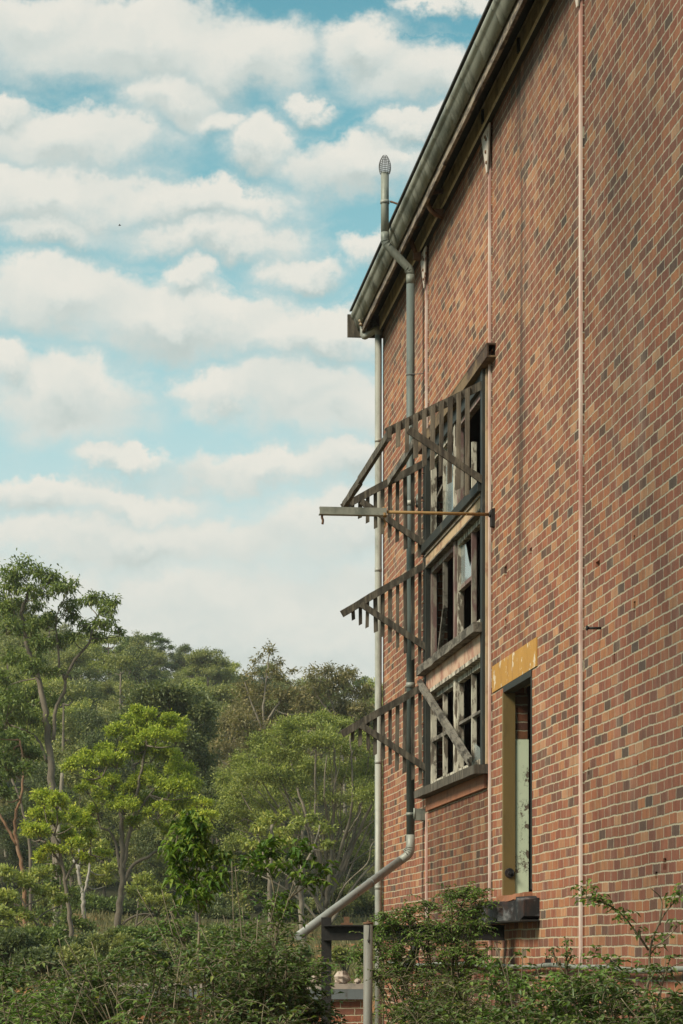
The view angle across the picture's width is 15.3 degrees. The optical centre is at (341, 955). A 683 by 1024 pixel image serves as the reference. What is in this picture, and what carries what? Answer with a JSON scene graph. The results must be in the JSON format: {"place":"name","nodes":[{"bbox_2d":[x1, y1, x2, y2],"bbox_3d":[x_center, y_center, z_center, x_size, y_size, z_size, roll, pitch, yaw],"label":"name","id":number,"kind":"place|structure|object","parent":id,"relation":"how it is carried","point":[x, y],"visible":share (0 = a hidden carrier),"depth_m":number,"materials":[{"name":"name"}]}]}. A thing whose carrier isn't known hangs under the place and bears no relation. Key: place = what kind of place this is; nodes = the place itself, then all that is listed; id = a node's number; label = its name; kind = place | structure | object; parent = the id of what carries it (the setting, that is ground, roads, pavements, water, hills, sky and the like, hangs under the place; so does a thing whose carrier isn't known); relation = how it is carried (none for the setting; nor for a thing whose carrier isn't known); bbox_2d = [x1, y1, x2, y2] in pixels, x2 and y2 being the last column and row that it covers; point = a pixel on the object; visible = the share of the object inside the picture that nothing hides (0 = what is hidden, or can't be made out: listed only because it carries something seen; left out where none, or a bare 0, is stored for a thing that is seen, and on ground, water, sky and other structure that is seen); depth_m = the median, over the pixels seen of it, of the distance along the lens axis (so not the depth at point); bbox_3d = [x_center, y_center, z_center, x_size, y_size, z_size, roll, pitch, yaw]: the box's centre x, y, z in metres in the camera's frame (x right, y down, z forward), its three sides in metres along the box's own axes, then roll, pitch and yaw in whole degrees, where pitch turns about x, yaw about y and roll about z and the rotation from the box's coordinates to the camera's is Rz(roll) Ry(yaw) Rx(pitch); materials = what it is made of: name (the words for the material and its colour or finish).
{"place":"outdoors","nodes":[
{"label":"outdoors","id":0,"kind":"place"},
{"bbox_2d":[0,677,382,1023],"bbox_3d":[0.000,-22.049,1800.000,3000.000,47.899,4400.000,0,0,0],"label":"ground","id":1,"kind":"structure","parent":0,"point":[113,891],"depth_m":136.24,"materials":[{"name":"green plant"}]},
{"bbox_2d":[0,724,32,856],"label":"forest tree","id":2,"kind":"object","parent":1,"relation":"on","point":[9,822],"visible":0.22,"depth_m":150.04,"materials":[{"name":"green plant"}]},
{"bbox_2d":[0,677,40,912],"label":"gum tree","id":3,"kind":"object","parent":1,"relation":"on","point":[10,719],"visible":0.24,"depth_m":105.94,"materials":[{"name":"green plant"}]},
{"bbox_2d":[0,924,42,976],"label":"bush","id":4,"kind":"object","parent":1,"relation":"on","point":[10,939],"visible":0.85,"depth_m":61.66,"materials":[{"name":"green plant"}]},
{"bbox_2d":[0,713,49,926],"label":"gum tree","id":5,"kind":"object","parent":1,"relation":"on","point":[10,767],"visible":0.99,"depth_m":88.02,"materials":[{"name":"green plant"}]},
{"bbox_2d":[0,863,70,931],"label":"gum","id":6,"kind":"object","parent":1,"relation":"on","point":[27,880],"visible":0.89,"depth_m":73.66,"materials":[{"name":"green plant"}]},
{"bbox_2d":[0,744,72,884],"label":"forest tree","id":7,"kind":"object","parent":1,"relation":"on","point":[8,843],"visible":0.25,"depth_m":135.39,"materials":[{"name":"green plant"}]},
{"bbox_2d":[8,944,66,984],"bbox_3d":[-7.206,0.248,59.864,1.432,1.098,1.198,0,0,-32],"label":"bush","id":8,"kind":"object","parent":1,"relation":"on","point":[42,953],"visible":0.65,"depth_m":59.71,"materials":[{"name":"green plant"}]},
{"bbox_2d":[0,952,81,1023],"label":"bramble shrub","id":9,"kind":"object","parent":1,"relation":"on","point":[18,980],"visible":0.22,"depth_m":18.31,"materials":[{"name":"green plant"}]},
{"bbox_2d":[20,922,71,949],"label":"bush","id":10,"kind":"object","parent":1,"relation":"on","point":[51,935],"visible":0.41,"depth_m":71.75,"materials":[{"name":"green plant"}]},
{"bbox_2d":[15,761,78,883],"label":"forest tree","id":11,"kind":"object","parent":1,"relation":"on","point":[40,772],"visible":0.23,"depth_m":123.89,"materials":[{"name":"green plant"}]},
{"bbox_2d":[19,675,97,735],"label":"forest tree","id":12,"kind":"object","parent":1,"relation":"on","point":[31,683],"visible":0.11,"depth_m":178.88,"materials":[{"name":"green plant"}]},
{"bbox_2d":[23,703,103,760],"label":"forest tree","id":13,"kind":"object","parent":1,"relation":"on","point":[38,734],"visible":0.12,"depth_m":163.37,"materials":[{"name":"green plant"}]},
{"bbox_2d":[0,548,128,923],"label":"gum tree","id":14,"kind":"object","parent":1,"relation":"on","point":[13,578],"visible":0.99,"depth_m":99.60,"materials":[{"name":"green plant"}]},
{"bbox_2d":[17,675,112,789],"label":"forest tree","id":15,"kind":"object","parent":1,"relation":"on","point":[68,725],"visible":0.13,"depth_m":157.29,"materials":[{"name":"green plant"}]},
{"bbox_2d":[29,860,100,940],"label":"gum","id":16,"kind":"object","parent":1,"relation":"on","point":[80,923],"visible":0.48,"depth_m":86.43,"materials":[{"name":"green plant"}]},
{"bbox_2d":[17,783,113,936],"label":"wattle tree","id":17,"kind":"object","parent":1,"relation":"on","point":[46,799],"visible":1,"depth_m":83.79,"materials":[{"name":"green plant"}]},
{"bbox_2d":[42,941,94,977],"bbox_3d":[-6.712,0.204,62.120,1.568,1.157,1.235,0,0,0],"label":"bush","id":18,"kind":"object","parent":1,"relation":"on","point":[80,953],"visible":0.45,"depth_m":61.95,"materials":[{"name":"green plant"}]},
{"bbox_2d":[39,644,113,702],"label":"forest tree","id":19,"kind":"object","parent":1,"relation":"on","point":[68,657],"visible":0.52,"depth_m":205.19,"materials":[{"name":"green plant"}]},
{"bbox_2d":[51,752,104,886],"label":"forest tree","id":20,"kind":"object","parent":1,"relation":"on","point":[69,780],"visible":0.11,"depth_m":130.02,"materials":[{"name":"green plant"}]},
{"bbox_2d":[0,965,156,1023],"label":"bramble shrub","id":21,"kind":"object","parent":1,"relation":"on","point":[4,981],"visible":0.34,"depth_m":16.83,"materials":[{"name":"green plant"}]},
{"bbox_2d":[53,666,103,736],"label":"forest tree","id":22,"kind":"object","parent":1,"relation":"on","point":[87,694],"visible":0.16,"depth_m":191.30,"materials":[{"name":"green plant"}]},
{"bbox_2d":[63,929,108,957],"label":"bush","id":23,"kind":"object","parent":1,"relation":"on","point":[79,939],"visible":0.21,"depth_m":73.81,"materials":[{"name":"green plant"}]},
{"bbox_2d":[0,979,174,1023],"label":"bramble shrub","id":24,"kind":"object","parent":1,"relation":"on","point":[28,1007],"visible":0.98,"depth_m":14.50,"materials":[{"name":"green plant"}]},
{"bbox_2d":[57,706,126,820],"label":"forest tree","id":25,"kind":"object","parent":1,"relation":"on","point":[92,718],"visible":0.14,"depth_m":160.24,"materials":[{"name":"green plant"}]},
{"bbox_2d":[67,732,121,834],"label":"forest tree","id":26,"kind":"object","parent":1,"relation":"on","point":[92,740],"visible":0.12,"depth_m":153.63,"materials":[{"name":"green plant"}]},
{"bbox_2d":[65,837,127,918],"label":"white gum","id":27,"kind":"object","parent":1,"relation":"on","point":[103,875],"visible":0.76,"depth_m":105.27,"materials":[{"name":"green plant"}]},
{"bbox_2d":[63,795,137,897],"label":"forest tree","id":28,"kind":"object","parent":1,"relation":"on","point":[104,833],"visible":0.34,"depth_m":121.97,"materials":[{"name":"green plant"}]},
{"bbox_2d":[76,894,128,913],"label":"bush","id":29,"kind":"object","parent":1,"relation":"on","point":[104,904],"visible":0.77,"depth_m":117.36,"materials":[{"name":"green plant"}]},
{"bbox_2d":[8,938,197,1023],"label":"bramble shrub","id":30,"kind":"object","parent":1,"relation":"on","point":[139,963],"visible":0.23,"depth_m":17.43,"materials":[{"name":"green plant"}]},
{"bbox_2d":[84,925,133,956],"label":"bush","id":31,"kind":"object","parent":1,"relation":"on","point":[109,940],"visible":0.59,"depth_m":69.72,"materials":[{"name":"green plant"}]},
{"bbox_2d":[91,677,128,709],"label":"forest tree","id":32,"kind":"object","parent":1,"relation":"on","point":[110,690],"visible":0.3,"depth_m":209.63,"materials":[{"name":"green plant"}]},
{"bbox_2d":[84,944,138,981],"bbox_3d":[-5.264,0.278,58.149,1.434,1.142,1.052,0,0,-19],"label":"bush","id":33,"kind":"object","parent":1,"relation":"on","point":[124,950],"visible":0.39,"depth_m":57.97,"materials":[{"name":"green plant"}]},
{"bbox_2d":[82,632,142,698],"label":"forest tree","id":34,"kind":"object","parent":1,"relation":"on","point":[97,664],"visible":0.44,"depth_m":237.27,"materials":[{"name":"green plant"}]},
{"bbox_2d":[90,649,159,761],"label":"forest tree","id":35,"kind":"object","parent":1,"relation":"on","point":[119,661],"visible":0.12,"depth_m":183.92,"materials":[{"name":"green plant"}]},
{"bbox_2d":[96,710,158,825],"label":"forest tree","id":36,"kind":"object","parent":1,"relation":"on","point":[130,767],"visible":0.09,"depth_m":158.88,"materials":[{"name":"green plant"}]},
{"bbox_2d":[59,702,203,926],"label":"wattle tree","id":37,"kind":"object","parent":1,"relation":"on","point":[159,800],"visible":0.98,"depth_m":91.64,"materials":[{"name":"green plant"}]},
{"bbox_2d":[112,894,154,915],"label":"bush","id":38,"kind":"object","parent":1,"relation":"on","point":[131,905],"visible":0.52,"depth_m":118.53,"materials":[{"name":"green plant"}]},
{"bbox_2d":[113,633,168,706],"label":"forest tree","id":39,"kind":"object","parent":1,"relation":"on","point":[136,672],"visible":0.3,"depth_m":230.69,"materials":[{"name":"green plant"}]},
{"bbox_2d":[123,637,169,676],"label":"forest tree","id":40,"kind":"object","parent":1,"relation":"on","point":[157,661],"visible":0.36,"depth_m":264.83,"materials":[{"name":"green plant"}]},
{"bbox_2d":[122,870,172,926],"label":"gum","id":41,"kind":"object","parent":1,"relation":"on","point":[156,889],"visible":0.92,"depth_m":88.00,"materials":[{"name":"green plant"}]},
{"bbox_2d":[119,632,175,652],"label":"forest tree","id":42,"kind":"object","parent":1,"relation":"on","point":[159,641],"visible":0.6,"depth_m":282.87,"materials":[{"name":"green plant"}]},
{"bbox_2d":[124,755,174,881],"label":"forest tree","id":43,"kind":"object","parent":1,"relation":"on","point":[132,849],"visible":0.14,"depth_m":133.83,"materials":[{"name":"green plant"}]},
{"bbox_2d":[120,919,180,945],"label":"bush","id":44,"kind":"object","parent":1,"relation":"on","point":[132,931],"visible":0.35,"depth_m":73.58,"materials":[{"name":"green plant"}]},
{"bbox_2d":[41,938,272,1023],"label":"bramble shrub","id":45,"kind":"object","parent":1,"relation":"on","point":[101,993],"visible":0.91,"depth_m":16.41,"materials":[{"name":"green plant"}]},
{"bbox_2d":[125,754,191,893],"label":"forest tree","id":46,"kind":"object","parent":1,"relation":"on","point":[148,834],"visible":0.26,"depth_m":128.19,"materials":[{"name":"green plant"}]},
{"bbox_2d":[136,893,182,917],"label":"bush","id":47,"kind":"object","parent":1,"relation":"on","point":[162,910],"visible":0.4,"depth_m":119.39,"materials":[{"name":"green plant"}]},
{"bbox_2d":[107,673,226,896],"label":"dark tree","id":48,"kind":"object","parent":1,"relation":"on","point":[192,703],"visible":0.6,"depth_m":121.57,"materials":[{"name":"green plant"}]},
{"bbox_2d":[168,643,191,673],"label":"forest tree","id":49,"kind":"object","parent":1,"relation":"on","point":[178,658],"visible":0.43,"depth_m":288.13,"materials":[{"name":"green plant"}]},
{"bbox_2d":[147,795,216,900],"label":"forest tree","id":50,"kind":"object","parent":1,"relation":"on","point":[161,875],"visible":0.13,"depth_m":123.54,"materials":[{"name":"green plant"}]},
{"bbox_2d":[167,911,209,964],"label":"bush","id":51,"kind":"object","parent":1,"relation":"on","point":[189,920],"visible":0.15,"depth_m":75.91,"materials":[{"name":"green plant"}]},
{"bbox_2d":[172,793,219,926],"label":"wattle tree","id":52,"kind":"object","parent":1,"relation":"on","point":[208,803],"visible":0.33,"depth_m":95.95,"materials":[{"name":"green plant"}]},
{"bbox_2d":[157,808,236,1018],"bbox_3d":[-1.164,0.360,20.506,0.636,3.080,0.573,0,0,0],"label":"sapling","id":53,"kind":"object","parent":1,"relation":"on","point":[214,879],"visible":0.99,"depth_m":20.44,"materials":[{"name":"green plant"}]},
{"bbox_2d":[171,647,235,686],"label":"forest tree","id":54,"kind":"object","parent":1,"relation":"on","point":[199,660],"visible":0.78,"depth_m":246.85,"materials":[{"name":"green plant"}]},
{"bbox_2d":[105,987,315,1023],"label":"bramble shrub","id":55,"kind":"object","parent":1,"relation":"on","point":[292,1012],"visible":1,"depth_m":14.70,"materials":[{"name":"green plant"}]},
{"bbox_2d":[185,771,241,891],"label":"forest tree","id":56,"kind":"object","parent":1,"relation":"on","point":[219,827],"visible":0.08,"depth_m":130.47,"materials":[{"name":"green plant"}]},
{"bbox_2d":[194,781,239,890],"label":"forest tree","id":57,"kind":"object","parent":1,"relation":"on","point":[213,841],"visible":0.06,"depth_m":126.69,"materials":[{"name":"green plant"}]},
{"bbox_2d":[200,901,251,918],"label":"bush","id":58,"kind":"object","parent":1,"relation":"on","point":[216,912],"visible":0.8,"depth_m":118.39,"materials":[{"name":"green plant"}]},
{"bbox_2d":[198,705,261,856],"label":"forest tree","id":59,"kind":"object","parent":1,"relation":"on","point":[223,719],"visible":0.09,"depth_m":155.11,"materials":[{"name":"green plant"}]},
{"bbox_2d":[114,861,346,1023],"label":"bramble shrub","id":60,"kind":"object","parent":1,"relation":"on","point":[178,936],"visible":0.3,"depth_m":17.88,"materials":[{"name":"green plant"}]},
{"bbox_2d":[201,680,265,755],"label":"forest tree","id":61,"kind":"object","parent":1,"relation":"on","point":[222,693],"visible":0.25,"depth_m":198.44,"materials":[{"name":"green plant"}]},
{"bbox_2d":[230,867,267,907],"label":"bush","id":62,"kind":"object","parent":1,"relation":"on","point":[239,882],"visible":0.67,"depth_m":123.49,"materials":[{"name":"green plant"}]},
{"bbox_2d":[211,796,289,908],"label":"forest tree","id":63,"kind":"object","parent":1,"relation":"on","point":[250,878],"visible":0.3,"depth_m":123.12,"materials":[{"name":"green plant"}]},
{"bbox_2d":[182,915,327,1023],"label":"bramble shrub","id":64,"kind":"object","parent":1,"relation":"on","point":[265,991],"visible":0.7,"depth_m":16.71,"materials":[{"name":"green plant"}]},
{"bbox_2d":[206,638,319,895],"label":"brown gum","id":65,"kind":"object","parent":1,"relation":"on","point":[263,712],"visible":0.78,"depth_m":131.87,"materials":[{"name":"green plant"}]},
{"bbox_2d":[237,806,294,936],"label":"pale gum","id":66,"kind":"object","parent":1,"relation":"on","point":[268,819],"visible":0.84,"depth_m":82.29,"materials":[{"name":"green plant"}]},
{"bbox_2d":[230,753,327,902],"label":"forest tree","id":67,"kind":"object","parent":1,"relation":"on","point":[293,793],"visible":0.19,"depth_m":127.61,"materials":[{"name":"green plant"}]},
{"bbox_2d":[232,834,340,960],"bbox_3d":[-0.423,0.484,19.497,0.851,2.832,0.543,0,0,0],"label":"sapling","id":68,"kind":"object","parent":1,"relation":"on","point":[273,853],"visible":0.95,"depth_m":19.47,"materials":[{"name":"green plant"}]},
{"bbox_2d":[262,896,314,921],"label":"bush","id":69,"kind":"object","parent":1,"relation":"on","point":[307,902],"visible":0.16,"depth_m":115.60,"materials":[{"name":"green plant"}]},
{"bbox_2d":[208,705,382,924],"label":"spreading tree","id":70,"kind":"object","parent":1,"relation":"on","point":[360,772],"visible":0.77,"depth_m":110.91,"materials":[{"name":"green plant"}]},
{"bbox_2d":[273,810,339,946],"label":"pale gum","id":71,"kind":"object","parent":1,"relation":"on","point":[319,827],"visible":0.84,"depth_m":86.00,"materials":[{"name":"green plant"}]},
{"bbox_2d":[279,961,347,1023],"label":"bramble shrub","id":72,"kind":"object","parent":1,"relation":"on","point":[319,1010],"visible":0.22,"depth_m":18.32,"materials":[{"name":"green plant"}]},
{"bbox_2d":[289,660,374,875],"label":"brown gum","id":73,"kind":"object","parent":1,"relation":"on","point":[352,708],"visible":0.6,"depth_m":137.46,"materials":[{"name":"green plant"}]},
{"bbox_2d":[316,880,374,916],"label":"bush","id":74,"kind":"object","parent":1,"relation":"on","point":[357,902],"visible":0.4,"depth_m":116.50,"materials":[{"name":"green plant"}]},
{"bbox_2d":[331,944,360,972],"bbox_3d":[0.069,0.224,61.979,0.943,1.052,0.702,0,0,-38],"label":"bush","id":75,"kind":"object","parent":1,"relation":"on","point":[335,954],"visible":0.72,"depth_m":61.81,"materials":[{"name":"green plant"}]},
{"bbox_2d":[321,789,374,885],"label":"forest tree","id":76,"kind":"object","parent":1,"relation":"on","point":[357,866],"visible":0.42,"depth_m":128.51,"materials":[{"name":"green plant"}]},
{"bbox_2d":[363,921,372,1023],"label":"pipe post","id":77,"kind":"object","parent":1,"relation":"on","point":[367,974],"visible":1,"depth_m":20.57,"materials":[{"name":"metal"}]},
{"bbox_2d":[321,917,504,1023],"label":"landing frame","id":78,"kind":"object","parent":1,"relation":"on","point":[329,932],"visible":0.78,"depth_m":25.00,"materials":[{"name":"metal"}]},
{"bbox_2d":[476,896,539,924],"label":"charred beam","id":79,"kind":"structure","parent":78,"relation":"on","point":[522,909],"depth_m":23.56,"materials":[{"name":"wood"}]},
{"bbox_2d":[334,881,500,1023],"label":"creeper","id":80,"kind":"object","parent":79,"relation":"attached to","point":[466,917],"visible":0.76,"depth_m":24.34,"materials":[{"name":"green plant"}]},
{"bbox_2d":[366,952,518,1023],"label":"bramble shrub","id":81,"kind":"object","parent":1,"relation":"on","point":[472,1013],"visible":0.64,"depth_m":18.14,"materials":[{"name":"green plant"}]},
{"bbox_2d":[392,969,556,1023],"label":"bramble shrub","id":82,"kind":"object","parent":1,"relation":"on","point":[465,995],"visible":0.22,"depth_m":18.39,"materials":[{"name":"green plant"}]},
{"bbox_2d":[377,985,613,1023],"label":"bramble shrub","id":83,"kind":"object","parent":1,"relation":"on","point":[417,1007],"visible":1,"depth_m":15.70,"materials":[{"name":"green plant"}]},
{"bbox_2d":[347,0,682,1023],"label":"brick building","id":84,"kind":"structure","parent":1,"relation":"on","point":[535,230],"depth_m":22.80,"materials":[{"name":"red brick"}]},
{"bbox_2d":[294,155,424,939],"bbox_3d":[0.093,-4.899,29.648,0.515,9.455,2.756,0,0,34],"label":"vent pipe","id":85,"kind":"object","parent":84,"relation":"attached to","point":[413,814],"visible":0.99,"depth_m":30.61,"materials":[{"name":"metal"}]},
{"bbox_2d":[360,325,381,1023],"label":"drainpipe","id":86,"kind":"object","parent":84,"relation":"attached to","point":[376,330],"visible":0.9,"depth_m":34.43,"materials":[{"name":"grey metal"}]},
{"bbox_2d":[340,682,424,786],"bbox_3d":[0.519,-2.614,30.289,1.078,1.337,0.100,0,0,-6],"label":"window awning","id":87,"kind":"object","parent":84,"relation":"attached to","point":[361,724],"depth_m":30.31,"materials":[{"name":"black paint"}]},
{"bbox_2d":[340,562,424,664],"bbox_3d":[0.519,-4.048,30.289,1.082,1.336,0.101,0,0,-6],"label":"window awning","id":88,"kind":"object","parent":84,"relation":"attached to","point":[362,603],"depth_m":30.31,"materials":[{"name":"black paint"}]},
{"bbox_2d":[319,507,494,527],"bbox_3d":[0.659,-4.415,25.636,1.780,0.215,0.126,0,0,-6],"label":"bracket arm","id":89,"kind":"object","parent":84,"relation":"attached to","point":[383,512],"visible":1,"depth_m":25.58},
{"bbox_2d":[340,381,481,569],"bbox_3d":[0.746,-5.269,28.244,1.079,1.338,4.246,0,0,-6],"label":"window awning","id":90,"kind":"object","parent":84,"relation":"attached to","point":[396,475],"depth_m":26.19,"materials":[{"name":"black paint"}]},
{"bbox_2d":[417,679,471,766],"bbox_3d":[1.134,-2.638,28.510,0.051,1.322,3.709,0,0,-7],"label":"loose plank","id":91,"kind":"object","parent":84,"relation":"on","point":[459,745],"visible":0.97,"depth_m":28.23,"materials":[{"name":"grey wood"}]},
{"bbox_2d":[414,368,487,810],"bbox_3d":[1.235,-3.878,28.275,0.254,4.305,4.480,0,0,-6],"label":"window","id":92,"kind":"structure","parent":84,"relation":"in","point":[446,668],"depth_m":28.15,"materials":[{"name":"black paint"}]},
{"bbox_2d":[495,669,532,901],"bbox_3d":[1.763,-1.591,24.457,0.333,2.144,1.631,0,0,-6],"label":"doorway","id":93,"kind":"structure","parent":84,"relation":"in","point":[515,751],"depth_m":25.16,"materials":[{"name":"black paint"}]},
{"bbox_2d":[387,959,682,973],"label":"water pipe","id":94,"kind":"object","parent":84,"relation":"attached to","point":[547,963],"visible":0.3,"depth_m":21.58,"materials":[{"name":"metal"}]},
{"bbox_2d":[545,937,578,984],"bbox_3d":[1.652,0.877,19.053,0.254,2.047,0.267,0,0,0],"label":"sapling","id":95,"kind":"object","parent":1,"relation":"on","point":[566,955],"visible":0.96,"depth_m":19.07,"materials":[{"name":"green plant"}]},
{"bbox_2d":[458,944,677,1023],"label":"bramble shrub","id":96,"kind":"object","parent":1,"relation":"on","point":[563,1008],"visible":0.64,"depth_m":16.86,"materials":[{"name":"green plant"}]},
{"bbox_2d":[554,954,682,1023],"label":"bramble shrub","id":97,"kind":"object","parent":1,"relation":"on","point":[589,990],"visible":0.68,"depth_m":16.24,"materials":[{"name":"green plant"}]},
{"bbox_2d":[570,878,682,1018],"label":"sapling","id":98,"kind":"object","parent":1,"relation":"on","point":[607,903],"visible":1,"depth_m":17.22,"materials":[{"name":"green plant"}]},
{"bbox_2d":[616,983,682,1023],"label":"bramble shrub","id":99,"kind":"object","parent":1,"relation":"on","point":[676,1012],"visible":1,"depth_m":15.59,"materials":[{"name":"green plant"}]},
{"bbox_2d":[59,983,362,1023],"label":"wall","id":100,"kind":"structure","parent":0,"point":[351,1009],"depth_m":30.05,"materials":[{"name":"brick"}]},
{"bbox_2d":[0,0,488,701],"label":"sky","id":101,"kind":"structure","parent":0,"point":[184,388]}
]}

